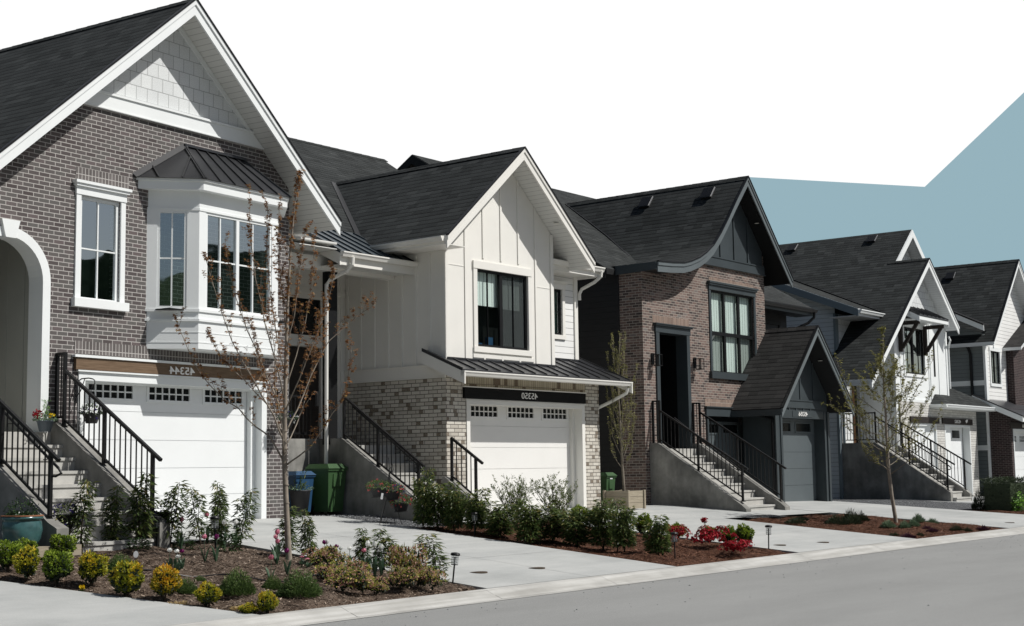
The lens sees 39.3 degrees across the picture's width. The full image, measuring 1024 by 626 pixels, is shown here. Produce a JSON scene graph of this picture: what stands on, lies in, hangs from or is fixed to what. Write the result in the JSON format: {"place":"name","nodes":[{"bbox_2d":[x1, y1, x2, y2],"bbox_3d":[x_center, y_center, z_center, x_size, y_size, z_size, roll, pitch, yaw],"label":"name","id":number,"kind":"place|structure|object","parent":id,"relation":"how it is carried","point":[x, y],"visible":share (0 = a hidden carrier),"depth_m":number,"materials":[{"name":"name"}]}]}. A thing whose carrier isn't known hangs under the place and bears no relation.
{"place":"outdoors","nodes":[
{"label":"outdoors","id":0,"kind":"place"},
{"bbox_2d":[0,581,257,625],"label":"driveway","id":1,"kind":"structure","parent":0,"point":[26,605],"depth_m":15.34,"materials":[{"name":"concrete"}]},
{"bbox_2d":[313,515,444,528],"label":"gravel","id":2,"kind":"structure","parent":0,"point":[405,523],"depth_m":26.82,"materials":[{"name":"grey gravel"}]},
{"bbox_2d":[288,470,313,515],"bbox_3d":[-4.086,3.460,27.626,0.519,0.902,0.508,4,-8,-39],"label":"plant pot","id":3,"kind":"object","parent":2,"relation":"on","point":[299,498],"visible":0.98,"depth_m":27.45,"materials":[{"name":"grey plastic"}]},
{"bbox_2d":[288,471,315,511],"bbox_3d":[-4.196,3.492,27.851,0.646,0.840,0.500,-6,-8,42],"label":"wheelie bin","id":4,"kind":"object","parent":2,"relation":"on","point":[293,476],"visible":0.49,"depth_m":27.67,"materials":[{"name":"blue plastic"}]},
{"bbox_2d":[304,464,347,513],"bbox_3d":[-3.673,3.460,28.228,0.726,0.980,0.580,-5,-8,35],"label":"wheelie bin","id":5,"kind":"object","parent":2,"relation":"on","point":[328,489],"visible":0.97,"depth_m":28.02,"materials":[{"name":"green plastic"}]},
{"bbox_2d":[371,457,407,524],"bbox_3d":[-2.272,3.265,26.278,0.365,1.233,0.866,-6,-8,38],"label":"plant stand","id":6,"kind":"object","parent":2,"relation":"on","point":[387,497],"visible":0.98,"depth_m":26.28,"materials":[{"name":"metal"}]},
{"bbox_2d":[364,479,391,496],"bbox_3d":[-2.431,3.170,26.035,0.469,0.338,0.498,5,-9,-44],"label":"flower pot","id":7,"kind":"object","parent":6,"relation":"on","point":[377,492],"visible":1,"depth_m":25.93,"materials":[{"name":"green plant"}]},
{"bbox_2d":[382,482,405,499],"bbox_3d":[-2.191,3.253,26.306,0.480,0.346,0.489,5,-8,-41],"label":"flower pot","id":8,"kind":"object","parent":6,"relation":"on","point":[394,494],"visible":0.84,"depth_m":26.20,"materials":[{"name":"green plant"}]},
{"bbox_2d":[388,494,413,511],"bbox_3d":[-2.042,3.493,26.464,0.480,0.340,0.483,-1,-6,0],"label":"flower pot","id":9,"kind":"object","parent":6,"relation":"on","point":[402,506],"visible":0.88,"depth_m":26.35,"materials":[{"name":"green plant"}]},
{"bbox_2d":[170,516,676,589],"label":"driveway","id":10,"kind":"structure","parent":0,"point":[503,563],"depth_m":22.36,"materials":[{"name":"concrete"}]},
{"bbox_2d":[0,0,1023,270],"label":"sky","id":11,"kind":"structure","parent":0,"point":[843,118],"materials":[{"name":"white"}]},
{"bbox_2d":[170,501,972,541],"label":"path","id":12,"kind":"structure","parent":0,"point":[708,512],"depth_m":34.51,"materials":[{"name":"concrete"}]},
{"bbox_2d":[167,509,978,625],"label":"yard ground","id":13,"kind":"structure","parent":0,"point":[745,518],"depth_m":34.04,"materials":[{"name":"soil"}]},
{"bbox_2d":[0,0,341,552],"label":"brick house","id":14,"kind":"structure","parent":13,"relation":"on","point":[140,152],"depth_m":23.89,"materials":[{"name":"black brick"}]},
{"bbox_2d":[32,400,58,431],"bbox_3d":[-7.071,1.547,21.761,0.409,0.501,0.380,4,-8,-37],"label":"flower pot","id":15,"kind":"object","parent":14,"relation":"on","point":[44,424],"visible":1,"depth_m":21.68,"materials":[{"name":"grey plant"}]},
{"bbox_2d":[80,385,101,423],"bbox_3d":[-6.544,1.413,22.352,0.394,0.611,0.406,3,-7,-31],"label":"hanging basket","id":16,"kind":"object","parent":14,"relation":"hanging from","point":[91,416],"visible":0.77,"depth_m":22.24,"materials":[{"name":"black plastic"}]},
{"bbox_2d":[71,179,131,311],"bbox_3d":[-6.772,-1.053,23.179,0.545,2.018,1.140,-5,-7,33],"label":"window","id":17,"kind":"structure","parent":14,"relation":"in","point":[97,244],"depth_m":23.12,"materials":[{"name":"white glass"}]},
{"bbox_2d":[85,383,246,521],"bbox_3d":[-5.842,2.455,24.322,0.062,2.446,4.020,-5,-7,33],"label":"garage door","id":18,"kind":"structure","parent":14,"relation":"in","point":[200,439],"depth_m":24.62,"materials":[{"name":"white"}]},
{"bbox_2d":[136,177,288,358],"bbox_3d":[-5.110,-0.703,25.138,1.310,2.840,3.692,-5,-7,33],"label":"bay window","id":19,"kind":"structure","parent":14,"relation":"in","point":[198,214],"depth_m":24.32,"materials":[{"name":"white glass"}]},
{"bbox_2d":[0,540,477,614],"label":"mulch bed","id":20,"kind":"object","parent":13,"relation":"on","point":[188,566],"visible":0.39,"depth_m":17.95,"materials":[{"name":"brown wood"}]},
{"bbox_2d":[0,539,24,571],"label":"clipped shrub","id":21,"kind":"object","parent":20,"relation":"on","point":[9,549],"visible":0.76,"depth_m":17.28,"materials":[{"name":"green plant"}]},
{"bbox_2d":[11,545,40,581],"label":"clipped shrub","id":22,"kind":"object","parent":20,"relation":"on","point":[27,565],"visible":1,"depth_m":16.91,"materials":[{"name":"yellow plant"}]},
{"bbox_2d":[41,549,74,585],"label":"clipped shrub","id":23,"kind":"object","parent":20,"relation":"on","point":[56,566],"visible":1,"depth_m":16.70,"materials":[{"name":"green plant"}]},
{"bbox_2d":[49,533,76,553],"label":"clipped shrub","id":24,"kind":"object","parent":20,"relation":"on","point":[66,542],"visible":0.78,"depth_m":18.86,"materials":[{"name":"green plant"}]},
{"bbox_2d":[52,501,84,534],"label":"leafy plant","id":25,"kind":"object","parent":20,"relation":"on","point":[63,518],"visible":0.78,"depth_m":19.45,"materials":[{"name":"plant"}]},
{"bbox_2d":[67,479,98,552],"bbox_3d":[-5.837,2.760,19.503,0.482,1.014,0.482,1,-6,-17],"label":"laurel shrub","id":26,"kind":"object","parent":20,"relation":"on","point":[86,529],"visible":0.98,"depth_m":19.46,"materials":[{"name":"green plant"}]},
{"bbox_2d":[77,549,109,586],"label":"clipped shrub","id":27,"kind":"object","parent":20,"relation":"on","point":[91,565],"visible":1,"depth_m":16.70,"materials":[{"name":"yellow plant"}]},
{"bbox_2d":[94,485,127,540],"bbox_3d":[-5.615,2.868,20.236,0.456,0.879,0.501,-3,-7,20],"label":"laurel shrub","id":28,"kind":"object","parent":20,"relation":"on","point":[116,504],"visible":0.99,"depth_m":20.20,"materials":[{"name":"green plant"}]},
{"bbox_2d":[106,560,144,597],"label":"clipped shrub","id":29,"kind":"object","parent":20,"relation":"on","point":[125,579],"visible":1,"depth_m":16.23,"materials":[{"name":"yellow plant"}]},
{"bbox_2d":[125,537,151,549],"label":"leafy plant","id":30,"kind":"object","parent":20,"relation":"on","point":[147,546],"visible":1,"depth_m":19.71,"materials":[{"name":"green plant"}]},
{"bbox_2d":[122,472,159,539],"bbox_3d":[-5.297,2.793,20.430,0.520,1.062,0.537,-1,-6,5],"label":"laurel shrub","id":31,"kind":"object","parent":20,"relation":"on","point":[140,532],"visible":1,"depth_m":20.41,"materials":[{"name":"green plant"}]},
{"bbox_2d":[149,563,182,601],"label":"clipped shrub","id":32,"kind":"object","parent":20,"relation":"on","point":[164,581],"visible":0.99,"depth_m":16.14,"materials":[{"name":"yellow plant"}]},
{"bbox_2d":[159,480,190,546],"bbox_3d":[-4.875,2.909,20.739,0.540,0.983,0.434,-3,-6,16],"label":"laurel shrub","id":33,"kind":"object","parent":20,"relation":"on","point":[172,520],"visible":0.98,"depth_m":20.72,"materials":[{"name":"green plant"}]},
{"bbox_2d":[174,577,197,593],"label":"feathery plant","id":34,"kind":"object","parent":20,"relation":"on","point":[186,587],"visible":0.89,"depth_m":16.59,"materials":[{"name":"green plant"}]},
{"bbox_2d":[179,487,211,544],"bbox_3d":[-4.723,3.016,21.420,0.513,0.892,0.413,0,-6,-10],"label":"laurel shrub","id":35,"kind":"object","parent":20,"relation":"on","point":[195,498],"visible":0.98,"depth_m":21.40,"materials":[{"name":"green plant"}]},
{"bbox_2d":[192,580,222,607],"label":"clipped shrub","id":36,"kind":"object","parent":20,"relation":"on","point":[207,594],"visible":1,"depth_m":15.95,"materials":[{"name":"yellow plant"}]},
{"bbox_2d":[206,481,231,543],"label":"laurel shrub","id":37,"kind":"object","parent":20,"relation":"on","point":[218,502],"visible":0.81,"depth_m":21.62,"materials":[{"name":"green plant"}]},
{"bbox_2d":[210,533,243,551],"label":"leafy plant","id":38,"kind":"object","parent":20,"relation":"on","point":[222,545],"visible":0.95,"depth_m":20.38,"materials":[{"name":"green plant"}]},
{"bbox_2d":[218,567,257,595],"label":"feathery plant","id":39,"kind":"object","parent":20,"relation":"on","point":[237,583],"visible":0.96,"depth_m":16.48,"materials":[{"name":"green plant"}]},
{"bbox_2d":[230,488,260,546],"bbox_3d":[-3.994,3.077,21.496,0.540,0.902,0.434,4,-8,-40],"label":"laurel shrub","id":40,"kind":"object","parent":20,"relation":"on","point":[245,514],"visible":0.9,"depth_m":21.48,"materials":[{"name":"green plant"}]},
{"bbox_2d":[256,589,278,613],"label":"clipped shrub","id":41,"kind":"object","parent":20,"relation":"on","point":[272,601],"visible":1,"depth_m":15.73,"materials":[{"name":"yellow plant"}]},
{"bbox_2d":[261,574,282,589],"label":"feathery plant","id":42,"kind":"object","parent":20,"relation":"on","point":[271,584],"visible":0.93,"depth_m":17.41,"materials":[{"name":"green plant"}]},
{"bbox_2d":[173,169,376,560],"bbox_3d":[-3.222,0.753,20.191,2.724,5.656,1.666,4,-8,-38],"label":"maple tree","id":43,"kind":"object","parent":20,"relation":"on","point":[283,435],"visible":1,"depth_m":20.07,"materials":[{"name":"orange plant"}]},
{"bbox_2d":[274,506,300,552],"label":"laurel shrub","id":44,"kind":"object","parent":20,"relation":"on","point":[280,525],"visible":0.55,"depth_m":20.86,"materials":[{"name":"green plant"}]},
{"bbox_2d":[275,566,323,597],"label":"feathery plant","id":45,"kind":"object","parent":20,"relation":"on","point":[306,587],"visible":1,"depth_m":16.82,"materials":[{"name":"green plant"}]},
{"bbox_2d":[295,508,318,556],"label":"laurel shrub","id":46,"kind":"object","parent":20,"relation":"on","point":[307,537],"visible":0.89,"depth_m":20.59,"materials":[{"name":"green plant"}]},
{"bbox_2d":[302,544,350,564],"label":"pieris shrub","id":47,"kind":"object","parent":20,"relation":"on","point":[330,553],"visible":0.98,"depth_m":19.37,"materials":[{"name":"green plant"}]},
{"bbox_2d":[311,558,372,581],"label":"pieris shrub","id":48,"kind":"object","parent":20,"relation":"on","point":[324,569],"visible":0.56,"depth_m":18.30,"materials":[{"name":"brown plant"}]},
{"bbox_2d":[323,565,374,591],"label":"pieris shrub","id":49,"kind":"object","parent":20,"relation":"on","point":[346,578],"visible":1,"depth_m":17.31,"materials":[{"name":"beige plant"}]},
{"bbox_2d":[352,528,372,561],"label":"laurel shrub","id":50,"kind":"object","parent":20,"relation":"on","point":[357,551],"visible":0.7,"depth_m":19.87,"materials":[{"name":"green plant"}]},
{"bbox_2d":[353,576,389,593],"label":"pieris shrub","id":51,"kind":"object","parent":20,"relation":"on","point":[378,585],"visible":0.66,"depth_m":17.61,"materials":[{"name":"beige plant"}]},
{"bbox_2d":[370,529,397,569],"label":"laurel shrub","id":52,"kind":"object","parent":20,"relation":"on","point":[383,552],"visible":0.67,"depth_m":19.62,"materials":[{"name":"green plant"}]},
{"bbox_2d":[386,565,419,587],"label":"pieris shrub","id":53,"kind":"object","parent":20,"relation":"on","point":[405,576],"visible":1,"depth_m":17.83,"materials":[{"name":"beige plant"}]},
{"bbox_2d":[384,543,428,570],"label":"pieris shrub","id":54,"kind":"object","parent":20,"relation":"on","point":[402,558],"visible":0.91,"depth_m":18.39,"materials":[{"name":"beige plant"}]},
{"bbox_2d":[414,565,448,589],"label":"pieris shrub","id":55,"kind":"object","parent":20,"relation":"on","point":[430,576],"visible":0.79,"depth_m":18.10,"materials":[{"name":"beige plant"}]},
{"bbox_2d":[412,533,452,575],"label":"laurel shrub","id":56,"kind":"object","parent":20,"relation":"on","point":[434,560],"visible":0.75,"depth_m":19.04,"materials":[{"name":"green plant"}]},
{"bbox_2d":[288,137,632,520],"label":"white house","id":57,"kind":"structure","parent":13,"relation":"on","point":[472,372],"depth_m":30.78,"materials":[{"name":"brick"}]},
{"bbox_2d":[289,347,318,438],"bbox_3d":[-4.393,1.770,30.302,0.120,2.080,0.880,-6,-8,38],"label":"front door","id":58,"kind":"structure","parent":57,"relation":"in","point":[296,371],"depth_m":30.33,"materials":[{"name":"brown wood"}]},
{"bbox_2d":[289,297,319,335],"bbox_3d":[-4.429,0.081,30.492,0.050,0.780,0.920,-6,-8,38],"label":"transom window","id":59,"kind":"structure","parent":57,"relation":"in","point":[310,321],"depth_m":30.52,"materials":[{"name":"black glass"}]},
{"bbox_2d":[472,260,533,356],"bbox_3d":[-0.355,-0.061,31.218,0.482,1.942,2.034,-6,-8,38],"label":"window","id":60,"kind":"structure","parent":57,"relation":"in","point":[500,301],"depth_m":31.38,"materials":[{"name":"black paint"}]},
{"bbox_2d":[470,405,570,510],"bbox_3d":[0.131,3.257,31.604,0.063,2.416,4.010,-6,-8,38],"label":"garage door","id":61,"kind":"structure","parent":57,"relation":"in","point":[529,443],"depth_m":31.68,"materials":[{"name":"white"}]},
{"bbox_2d":[554,280,568,339],"bbox_3d":[0.934,-0.073,33.599,0.484,1.365,0.934,-4,-7,27],"label":"window","id":62,"kind":"structure","parent":57,"relation":"in","point":[561,285],"depth_m":33.78,"materials":[{"name":"white paint"}]},
{"bbox_2d":[417,521,789,566],"bbox_3d":[1.597,4.046,25.575,5.645,0.582,4.010,-6,-8,38],"label":"mulch bed","id":63,"kind":"object","parent":13,"relation":"on","point":[682,552],"visible":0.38,"depth_m":24.43,"materials":[{"name":"brown wood"}]},
{"bbox_2d":[411,467,436,528],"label":"laurel shrub","id":64,"kind":"object","parent":63,"relation":"on","point":[422,492],"visible":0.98,"depth_m":25.69,"materials":[{"name":"green plant"}]},
{"bbox_2d":[422,482,452,528],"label":"laurel shrub","id":65,"kind":"object","parent":63,"relation":"on","point":[436,509],"visible":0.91,"depth_m":25.60,"materials":[{"name":"green plant"}]},
{"bbox_2d":[443,481,466,531],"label":"laurel shrub","id":66,"kind":"object","parent":63,"relation":"on","point":[454,500],"visible":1,"depth_m":25.48,"materials":[{"name":"green plant"}]},
{"bbox_2d":[459,487,491,532],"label":"laurel shrub","id":67,"kind":"object","parent":63,"relation":"on","point":[471,506],"visible":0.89,"depth_m":25.24,"materials":[{"name":"green plant"}]},
{"bbox_2d":[477,499,518,537],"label":"laurel shrub","id":68,"kind":"object","parent":63,"relation":"on","point":[497,519],"visible":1,"depth_m":24.93,"materials":[{"name":"green plant"}]},
{"bbox_2d":[490,474,534,529],"bbox_3d":[0.058,3.421,25.960,0.762,1.059,0.822,4,-8,-38],"label":"arching shrub","id":69,"kind":"object","parent":63,"relation":"on","point":[520,487],"visible":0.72,"depth_m":25.97,"materials":[{"name":"green plant"}]},
{"bbox_2d":[513,497,542,544],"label":"laurel shrub","id":70,"kind":"object","parent":63,"relation":"on","point":[529,526],"visible":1,"depth_m":24.42,"materials":[{"name":"green plant"}]},
{"bbox_2d":[528,472,577,528],"bbox_3d":[0.839,3.494,26.496,0.929,1.162,0.934,-3,-7,19],"label":"arching shrub","id":71,"kind":"object","parent":63,"relation":"on","point":[562,497],"visible":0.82,"depth_m":26.37,"materials":[{"name":"green plant"}]},
{"bbox_2d":[536,503,572,541],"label":"laurel shrub","id":72,"kind":"object","parent":63,"relation":"on","point":[551,531],"visible":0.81,"depth_m":24.54,"materials":[{"name":"green plant"}]},
{"bbox_2d":[557,507,593,546],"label":"laurel shrub","id":73,"kind":"object","parent":63,"relation":"on","point":[576,534],"visible":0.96,"depth_m":24.25,"materials":[{"name":"green plant"}]},
{"bbox_2d":[583,498,615,549],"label":"laurel shrub","id":74,"kind":"object","parent":63,"relation":"on","point":[600,519],"visible":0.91,"depth_m":24.10,"materials":[{"name":"green plant"}]},
{"bbox_2d":[607,497,637,551],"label":"laurel shrub","id":75,"kind":"object","parent":63,"relation":"on","point":[623,520],"visible":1,"depth_m":23.61,"materials":[{"name":"green plant"}]},
{"bbox_2d":[633,512,652,534],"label":"ball shrub","id":76,"kind":"object","parent":63,"relation":"on","point":[639,524],"visible":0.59,"depth_m":26.67,"materials":[{"name":"green plant"}]},
{"bbox_2d":[641,514,672,554],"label":"laurel shrub","id":77,"kind":"object","parent":63,"relation":"on","point":[656,540],"visible":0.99,"depth_m":23.31,"materials":[{"name":"green plant"}]},
{"bbox_2d":[666,524,692,539],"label":"azalea shrub","id":78,"kind":"object","parent":63,"relation":"on","point":[681,530],"visible":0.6,"depth_m":24.88,"materials":[{"name":"red plant"}]},
{"bbox_2d":[690,517,729,543],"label":"azalea shrub","id":79,"kind":"object","parent":63,"relation":"on","point":[710,535],"visible":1,"depth_m":24.85,"materials":[{"name":"red plant"}]},
{"bbox_2d":[717,532,754,551],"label":"azalea shrub","id":80,"kind":"object","parent":63,"relation":"on","point":[736,544],"visible":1,"depth_m":24.12,"materials":[{"name":"red plant"}]},
{"bbox_2d":[735,523,754,547],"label":"ball shrub","id":81,"kind":"object","parent":63,"relation":"on","point":[744,533],"visible":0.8,"depth_m":25.59,"materials":[{"name":"green plant"}]},
{"bbox_2d":[398,154,854,511],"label":"brick house","id":82,"kind":"structure","parent":13,"relation":"on","point":[737,380],"depth_m":39.96,"materials":[{"name":"black brick"}]},
{"bbox_2d":[709,421,742,468],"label":"garage door","id":83,"kind":"structure","parent":82,"relation":"in","point":[735,427],"depth_m":40.53,"materials":[{"name":"paint"}]},
{"bbox_2d":[707,280,758,380],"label":"window","id":84,"kind":"structure","parent":82,"relation":"in","point":[728,328],"depth_m":40.74,"materials":[{"name":"paint"}]},
{"bbox_2d":[782,419,816,501],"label":"garage door","id":85,"kind":"structure","parent":82,"relation":"in","point":[798,434],"depth_m":41.70,"materials":[{"name":"paint"}]},
{"bbox_2d":[743,513,1001,538],"bbox_3d":[8.296,4.826,32.789,4.225,0.401,5.310,-6,-8,38],"label":"mulch bed","id":86,"kind":"object","parent":13,"relation":"on","point":[822,519],"visible":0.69,"depth_m":31.62,"materials":[{"name":"brown wood"}]},
{"bbox_2d":[821,325,942,522],"bbox_3d":[8.625,2.615,33.355,2.883,4.697,2.539,-1,-6,0],"label":"young tree","id":87,"kind":"object","parent":86,"relation":"on","point":[894,367],"visible":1,"depth_m":33.47,"materials":[{"name":"green plant"}]},
{"bbox_2d":[772,229,995,500],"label":"white house","id":88,"kind":"structure","parent":13,"relation":"on","point":[856,292],"depth_m":50.95,"materials":[{"name":"black"}]},
{"bbox_2d":[903,324,926,377],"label":"window","id":89,"kind":"structure","parent":88,"relation":"in","point":[913,351],"depth_m":51.63,"materials":[{"name":"white paint"}]},
{"bbox_2d":[950,427,963,486],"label":"garage door","id":90,"kind":"structure","parent":88,"relation":"in","point":[956,433],"depth_m":54.78,"materials":[{"name":"white"}]},
{"bbox_2d":[934,259,1023,493],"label":"grey house","id":91,"kind":"structure","parent":13,"relation":"on","point":[986,348],"depth_m":57.51,"materials":[{"name":"black paint"}]},
{"bbox_2d":[988,346,1002,386],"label":"window","id":92,"kind":"structure","parent":91,"relation":"in","point":[994,367],"depth_m":57.65,"materials":[{"name":"black paint"}]},
{"bbox_2d":[1014,431,1023,481],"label":"garage door","id":93,"kind":"structure","parent":91,"relation":"in","point":[1018,435],"depth_m":57.33,"materials":[{"name":"white"}]},
{"bbox_2d":[969,509,1023,513],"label":"mulch bed","id":94,"kind":"object","parent":13,"relation":"on","point":[1002,511],"visible":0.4,"depth_m":39.93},
{"bbox_2d":[971,486,985,509],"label":"shrub","id":95,"kind":"object","parent":94,"relation":"on","point":[975,505],"visible":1,"depth_m":40.78,"materials":[{"name":"green plant"}]},
{"bbox_2d":[977,475,1023,511],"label":"yew hedge","id":96,"kind":"object","parent":94,"relation":"on","point":[999,493],"visible":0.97,"depth_m":40.50,"materials":[{"name":"green plant"}]},
{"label":"gravel","id":97,"kind":"object","parent":13,"relation":"on","visible":0},
{"bbox_2d":[0,496,43,543],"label":"plant pot","id":98,"kind":"object","parent":97,"relation":"on","point":[17,525],"visible":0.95,"depth_m":18.68,"materials":[{"name":"teal ceramic"}]},
{"bbox_2d":[304,534,1023,625],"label":"road","id":99,"kind":"structure","parent":0,"point":[950,588],"depth_m":17.82,"materials":[{"name":"grey asphalt"}]},
{"bbox_2d":[168,527,1023,625],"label":"kerb","id":100,"kind":"structure","parent":99,"relation":"on","point":[348,612],"depth_m":19.43,"materials":[{"name":"concrete"}]},
{"bbox_2d":[506,508,914,552],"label":"driveway","id":101,"kind":"structure","parent":0,"point":[795,539],"depth_m":29.02,"materials":[{"name":"concrete"}]},
{"bbox_2d":[600,472,616,504],"bbox_3d":[2.126,4.238,34.248,0.646,0.860,0.516,-5,-7,32],"label":"wheelie bin","id":102,"kind":"object","parent":101,"relation":"on","point":[607,480],"visible":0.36,"depth_m":34.01,"materials":[{"name":"green plastic"}]},
{"bbox_2d":[603,490,645,508],"bbox_3d":[2.639,4.380,33.704,0.724,0.440,0.724,-6,-8,38],"label":"planter box","id":103,"kind":"object","parent":101,"relation":"on","point":[636,498],"visible":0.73,"depth_m":33.50,"materials":[{"name":"brown wood"}]},
{"bbox_2d":[605,331,637,490],"bbox_3d":[2.625,2.368,33.900,0.822,3.922,0.881,-1,-6,0],"label":"columnar tree","id":104,"kind":"object","parent":103,"relation":"in","point":[619,418],"visible":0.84,"depth_m":33.91,"materials":[{"name":"green plant"}]},
{"bbox_2d":[832,499,971,509],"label":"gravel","id":105,"kind":"structure","parent":0,"point":[956,506],"depth_m":43.49,"materials":[{"name":"grey gravel"}]},
{"bbox_2d":[785,501,1023,528],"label":"driveway","id":106,"kind":"structure","parent":0,"point":[992,519],"depth_m":37.77,"materials":[{"name":"concrete"}]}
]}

